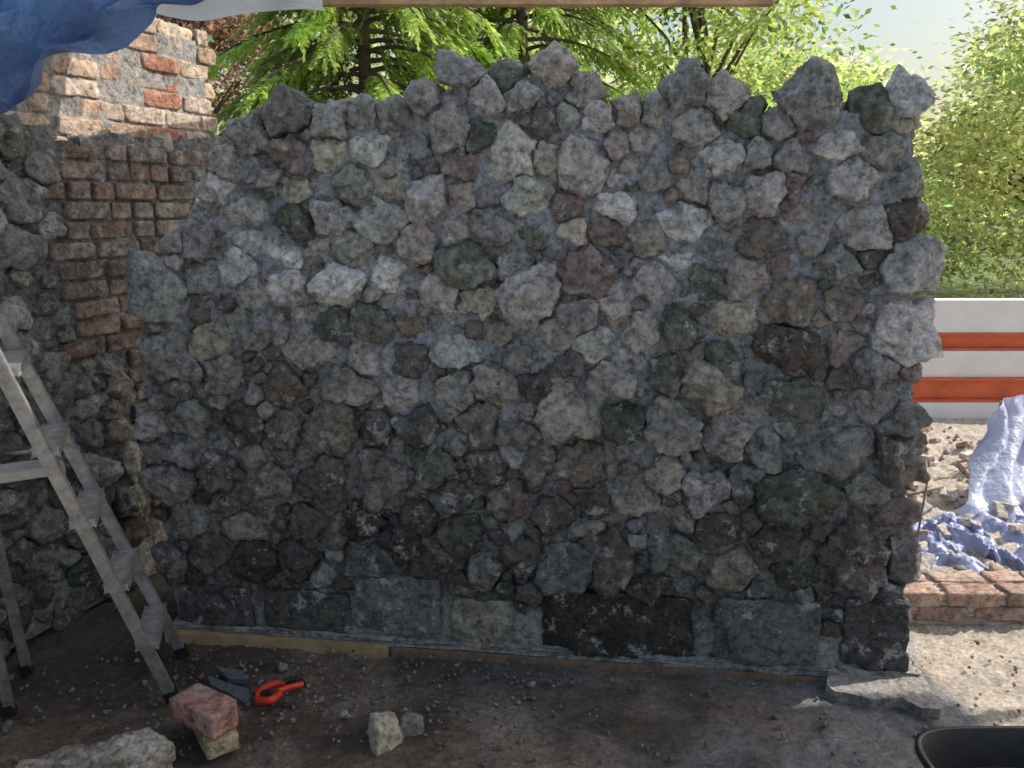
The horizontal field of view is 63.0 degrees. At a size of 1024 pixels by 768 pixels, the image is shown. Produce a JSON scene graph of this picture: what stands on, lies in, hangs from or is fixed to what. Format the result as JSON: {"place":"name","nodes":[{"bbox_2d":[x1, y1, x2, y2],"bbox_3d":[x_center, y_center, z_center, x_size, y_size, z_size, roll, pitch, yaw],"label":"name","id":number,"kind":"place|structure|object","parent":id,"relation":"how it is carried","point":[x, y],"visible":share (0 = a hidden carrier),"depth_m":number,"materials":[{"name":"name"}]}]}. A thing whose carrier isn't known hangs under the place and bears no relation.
{"place":"outdoors","nodes":[
{"label":"outdoors","id":0,"kind":"place"},
{"bbox_2d":[0,203,1023,767],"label":"ground","id":1,"kind":"structure","parent":0,"point":[878,737],"depth_m":2.76,"materials":[{"name":"brown soil"}]},
{"bbox_2d":[15,742,98,767],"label":"loose stone","id":2,"kind":"object","parent":1,"relation":"on","point":[71,756],"visible":0.56,"depth_m":2.36,"materials":[{"name":"grey stone"}]},
{"bbox_2d":[0,305,189,718],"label":"step ladder","id":3,"kind":"object","parent":1,"relation":"on","point":[88,506],"visible":0.94,"depth_m":2.58,"materials":[{"name":"metal"}]},
{"bbox_2d":[0,456,65,483],"bbox_3d":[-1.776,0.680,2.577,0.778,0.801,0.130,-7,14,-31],"label":"scaffold plank","id":4,"kind":"object","parent":3,"relation":"on","point":[21,470],"visible":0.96,"depth_m":2.61,"materials":[{"name":"metal"}]},
{"bbox_2d":[0,444,80,457],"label":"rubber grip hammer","id":5,"kind":"object","parent":4,"relation":"on","point":[15,453],"visible":0.32,"depth_m":2.69,"materials":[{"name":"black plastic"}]},
{"bbox_2d":[0,124,224,648],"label":"mortar","id":6,"kind":"object","parent":1,"relation":"on","point":[41,141],"visible":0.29,"depth_m":3.28,"materials":[{"name":"grey concrete"}]},
{"bbox_2d":[0,113,230,658],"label":"stones","id":7,"kind":"object","parent":1,"relation":"on","point":[22,251],"visible":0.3,"depth_m":3.15,"materials":[{"name":"grey stone"}]},
{"bbox_2d":[87,727,175,767],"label":"loose stone","id":8,"kind":"object","parent":1,"relation":"on","point":[147,747],"visible":0.94,"depth_m":2.39,"materials":[{"name":"grey stone"}]},
{"bbox_2d":[169,683,238,760],"bbox_3d":[-0.914,1.022,2.559,0.227,0.148,0.157,9,15,37],"label":"brick stack","id":9,"kind":"object","parent":1,"relation":"on","point":[208,716],"visible":1,"depth_m":2.50,"materials":[{"name":"red brick"}]},
{"bbox_2d":[208,666,250,706],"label":"slate fragments","id":10,"kind":"object","parent":1,"relation":"on","point":[238,693],"visible":0.95,"depth_m":2.84,"materials":[{"name":"grey stone"}]},
{"bbox_2d":[156,11,324,134],"bbox_3d":[-3.933,-3.357,10.263,4.144,5.507,4.142,-3,12,-14],"label":"copper beech tree","id":11,"kind":"object","parent":1,"relation":"on","point":[219,25],"visible":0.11,"depth_m":10.48,"materials":[{"name":"red plant"}]},
{"bbox_2d":[165,629,388,658],"bbox_3d":[-0.887,0.974,3.133,0.870,0.052,0.028,2,12,8],"label":"shuttering board","id":12,"kind":"object","parent":1,"relation":"on","point":[370,650],"visible":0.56,"depth_m":3.11,"materials":[{"name":"wood"}]},
{"bbox_2d":[156,7,399,135],"bbox_3d":[-3.477,-5.091,13.655,6.843,7.497,7.249,0,12,0],"label":"broadleaf tree","id":13,"kind":"object","parent":1,"relation":"on","point":[291,19],"visible":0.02,"depth_m":13.55,"materials":[{"name":"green plant"}]},
{"bbox_2d":[253,677,305,704],"bbox_3d":[-0.782,1.015,2.780,0.117,0.044,0.168,11,16,43],"label":"spring clamp","id":14,"kind":"object","parent":1,"relation":"on","point":[263,695],"visible":1,"depth_m":2.77,"materials":[{"name":"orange plastic"}]},
{"bbox_2d":[205,7,511,135],"bbox_3d":[-1.345,-3.076,7.258,3.558,6.200,3.645,0,12,0],"label":"conifer tree","id":15,"kind":"object","parent":1,"relation":"on","point":[328,57],"visible":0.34,"depth_m":6.91,"materials":[{"name":"green plant"}]},
{"bbox_2d":[366,710,403,755],"bbox_3d":[-0.397,1.074,2.580,0.113,0.124,0.127,-8,15,-34],"label":"loose stone","id":16,"kind":"object","parent":1,"relation":"on","point":[384,733],"visible":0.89,"depth_m":2.54,"materials":[{"name":"beige stone"}]},
{"bbox_2d":[0,0,773,114],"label":"tarpaulin shelter","id":17,"kind":"object","parent":1,"relation":"on","point":[34,34],"visible":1,"depth_m":2.58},
{"bbox_2d":[398,709,424,736],"bbox_3d":[-0.324,1.076,2.629,0.083,0.102,0.080,-4,13,-19],"label":"loose stone","id":18,"kind":"object","parent":1,"relation":"on","point":[411,723],"visible":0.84,"depth_m":2.60,"materials":[{"name":"grey stone"}]},
{"bbox_2d":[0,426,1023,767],"label":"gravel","id":19,"kind":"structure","parent":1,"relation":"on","point":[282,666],"depth_m":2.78,"materials":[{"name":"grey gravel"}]},
{"bbox_2d":[396,7,660,107],"bbox_3d":[0.154,-3.757,8.535,3.565,7.000,3.695,0,12,0],"label":"conifer tree","id":20,"kind":"object","parent":1,"relation":"on","point":[512,32],"visible":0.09,"depth_m":8.52,"materials":[{"name":"green plant"}]},
{"bbox_2d":[173,614,920,680],"bbox_3d":[0.074,0.948,3.258,2.733,0.102,0.468,2,12,8],"label":"footing mortar","id":21,"kind":"object","parent":1,"relation":"on","point":[818,672],"visible":0.2,"depth_m":3.03,"materials":[{"name":"grey concrete"}]},
{"bbox_2d":[141,76,917,666],"bbox_3d":[0.011,-0.006,2.865,2.720,2.020,0.057,2,12,8],"label":"mortar","id":22,"kind":"object","parent":21,"relation":"on","point":[527,628],"visible":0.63,"depth_m":2.83,"materials":[{"name":"grey concrete"}]},
{"bbox_2d":[124,40,947,671],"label":"stones","id":23,"kind":"object","parent":21,"relation":"on","point":[620,608],"visible":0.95,"depth_m":2.81,"materials":[{"name":"grey stone"}]},
{"bbox_2d":[381,7,714,95],"bbox_3d":[0.801,-6.154,16.665,8.694,8.326,8.208,0,12,0],"label":"broadleaf tree","id":24,"kind":"object","parent":1,"relation":"on","point":[530,33],"visible":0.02,"depth_m":15.49,"materials":[{"name":"green plant"}]},
{"bbox_2d":[391,647,813,683],"bbox_3d":[0.298,1.021,2.987,1.500,0.060,0.018,2,12,8],"label":"wooden plank","id":25,"kind":"object","parent":1,"relation":"on","point":[408,653],"visible":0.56,"depth_m":2.98,"materials":[{"name":"brown wood"}]},
{"bbox_2d":[211,48,1023,243],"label":"distant woodland","id":26,"kind":"object","parent":1,"relation":"on","point":[924,123],"visible":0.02,"depth_m":30.00,"materials":[{"name":"green plant"}]},
{"bbox_2d":[509,0,970,206],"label":"rowan tree","id":27,"kind":"object","parent":1,"relation":"on","point":[702,44],"visible":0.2,"depth_m":9.33,"materials":[{"name":"green plant"}]},
{"bbox_2d":[655,1,938,165],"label":"broadleaf tree","id":28,"kind":"object","parent":1,"relation":"on","point":[740,68],"visible":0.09,"depth_m":15.39,"materials":[{"name":"green plant"}]},
{"bbox_2d":[759,42,985,266],"bbox_3d":[7.469,-5.053,19.374,7.720,5.771,7.047,0,12,0],"label":"broadleaf tree","id":29,"kind":"object","parent":1,"relation":"on","point":[872,67],"visible":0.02,"depth_m":18.43,"materials":[{"name":"green plant"}]},
{"bbox_2d":[825,637,945,718],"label":"footing slab","id":30,"kind":"structure","parent":1,"relation":"on","point":[917,697],"depth_m":2.77,"materials":[{"name":"grey concrete"}]},
{"bbox_2d":[906,483,943,537],"bbox_3d":[1.967,0.615,3.984,0.196,0.341,0.032,-3,12,-12],"label":"steel reinforcement","id":31,"kind":"object","parent":1,"relation":"on","point":[925,491],"visible":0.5,"depth_m":3.97,"materials":[{"name":"metal"}]},
{"bbox_2d":[867,0,1023,297],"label":"broadleaf tree","id":32,"kind":"object","parent":1,"relation":"on","point":[991,144],"visible":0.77,"depth_m":12.46,"materials":[{"name":"green plant"}]},
{"bbox_2d":[917,402,999,418],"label":"plinth","id":33,"kind":"structure","parent":1,"relation":"on","point":[952,410],"depth_m":6.54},
{"bbox_2d":[912,398,1002,401],"bbox_3d":[5.600,0.119,6.620,6.800,0.014,0.140,0,12,0],"label":"flange","id":34,"kind":"object","parent":33,"relation":"on","point":[957,399],"depth_m":6.57,"materials":[{"name":"red metal"}]},
{"bbox_2d":[912,381,1023,397],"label":"web","id":35,"kind":"object","parent":34,"relation":"on","point":[963,389],"depth_m":6.60,"materials":[{"name":"metal"}]},
{"bbox_2d":[920,377,1023,380],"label":"flange","id":36,"kind":"object","parent":35,"relation":"on","point":[972,379],"depth_m":6.52,"materials":[{"name":"red metal"}]},
{"bbox_2d":[920,298,1023,376],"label":"rendered wall","id":37,"kind":"structure","parent":36,"relation":"on","point":[979,315],"depth_m":6.51,"materials":[{"name":"white paint"}]},
{"bbox_2d":[938,333,1023,334],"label":"flange","id":38,"kind":"object","parent":37,"relation":"attached to","point":[980,333],"depth_m":6.50,"materials":[{"name":"red metal"}]},
{"bbox_2d":[942,347,1023,349],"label":"flange","id":39,"kind":"object","parent":37,"relation":"on","point":[982,348],"depth_m":6.53,"materials":[{"name":"red metal"}]},
{"bbox_2d":[939,335,1023,346],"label":"web","id":40,"kind":"object","parent":39,"relation":"on","point":[982,340],"depth_m":6.57,"materials":[{"name":"red metal"}]},
{"bbox_2d":[903,569,1023,622],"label":"bricks","id":41,"kind":"object","parent":1,"relation":"on","point":[979,595],"visible":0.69,"depth_m":3.28,"materials":[{"name":"brown brick"}]},
{"bbox_2d":[906,425,1023,574],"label":"demolition rubble","id":42,"kind":"object","parent":1,"relation":"on","point":[927,559],"visible":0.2,"depth_m":4.36,"materials":[{"name":"stone"}]},
{"bbox_2d":[912,575,1023,624],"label":"mortar bed","id":43,"kind":"object","parent":1,"relation":"on","point":[971,620],"visible":0.15,"depth_m":3.29,"materials":[{"name":"concrete"}]},
{"bbox_2d":[913,511,1023,573],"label":"blue tarpaulin","id":44,"kind":"object","parent":1,"relation":"on","point":[978,539],"visible":0.41,"depth_m":4.02,"materials":[{"name":"blue plastic"}]},
{"bbox_2d":[913,0,1023,294],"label":"broadleaf tree","id":45,"kind":"object","parent":1,"relation":"on","point":[948,90],"visible":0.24,"depth_m":15.85,"materials":[{"name":"green plant"}]},
{"bbox_2d":[914,726,1023,767],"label":"mortar tub","id":46,"kind":"object","parent":1,"relation":"on","point":[973,747],"visible":1,"depth_m":2.12,"materials":[{"name":"black plastic"}]},
{"bbox_2d":[952,395,1023,521],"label":"blue tarpaulin","id":47,"kind":"object","parent":1,"relation":"on","point":[995,462],"visible":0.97,"depth_m":4.62,"materials":[{"name":"plastic"}]},
{"bbox_2d":[155,0,1023,202],"label":"sky","id":48,"kind":"structure","parent":0,"point":[897,27],"materials":[{"name":"white"}]},
{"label":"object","id":49,"kind":"object","parent":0,"visible":0},
{"bbox_2d":[40,140,201,545],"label":"bricks","id":50,"kind":"object","parent":49,"relation":"on","point":[80,230],"visible":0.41,"depth_m":3.37,"materials":[{"name":"brown brick"}]},
{"bbox_2d":[4,18,217,145],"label":"brick wall","id":51,"kind":"structure","parent":50,"relation":"on","point":[150,79],"depth_m":3.45,"materials":[{"name":"beige brick"}]}
]}

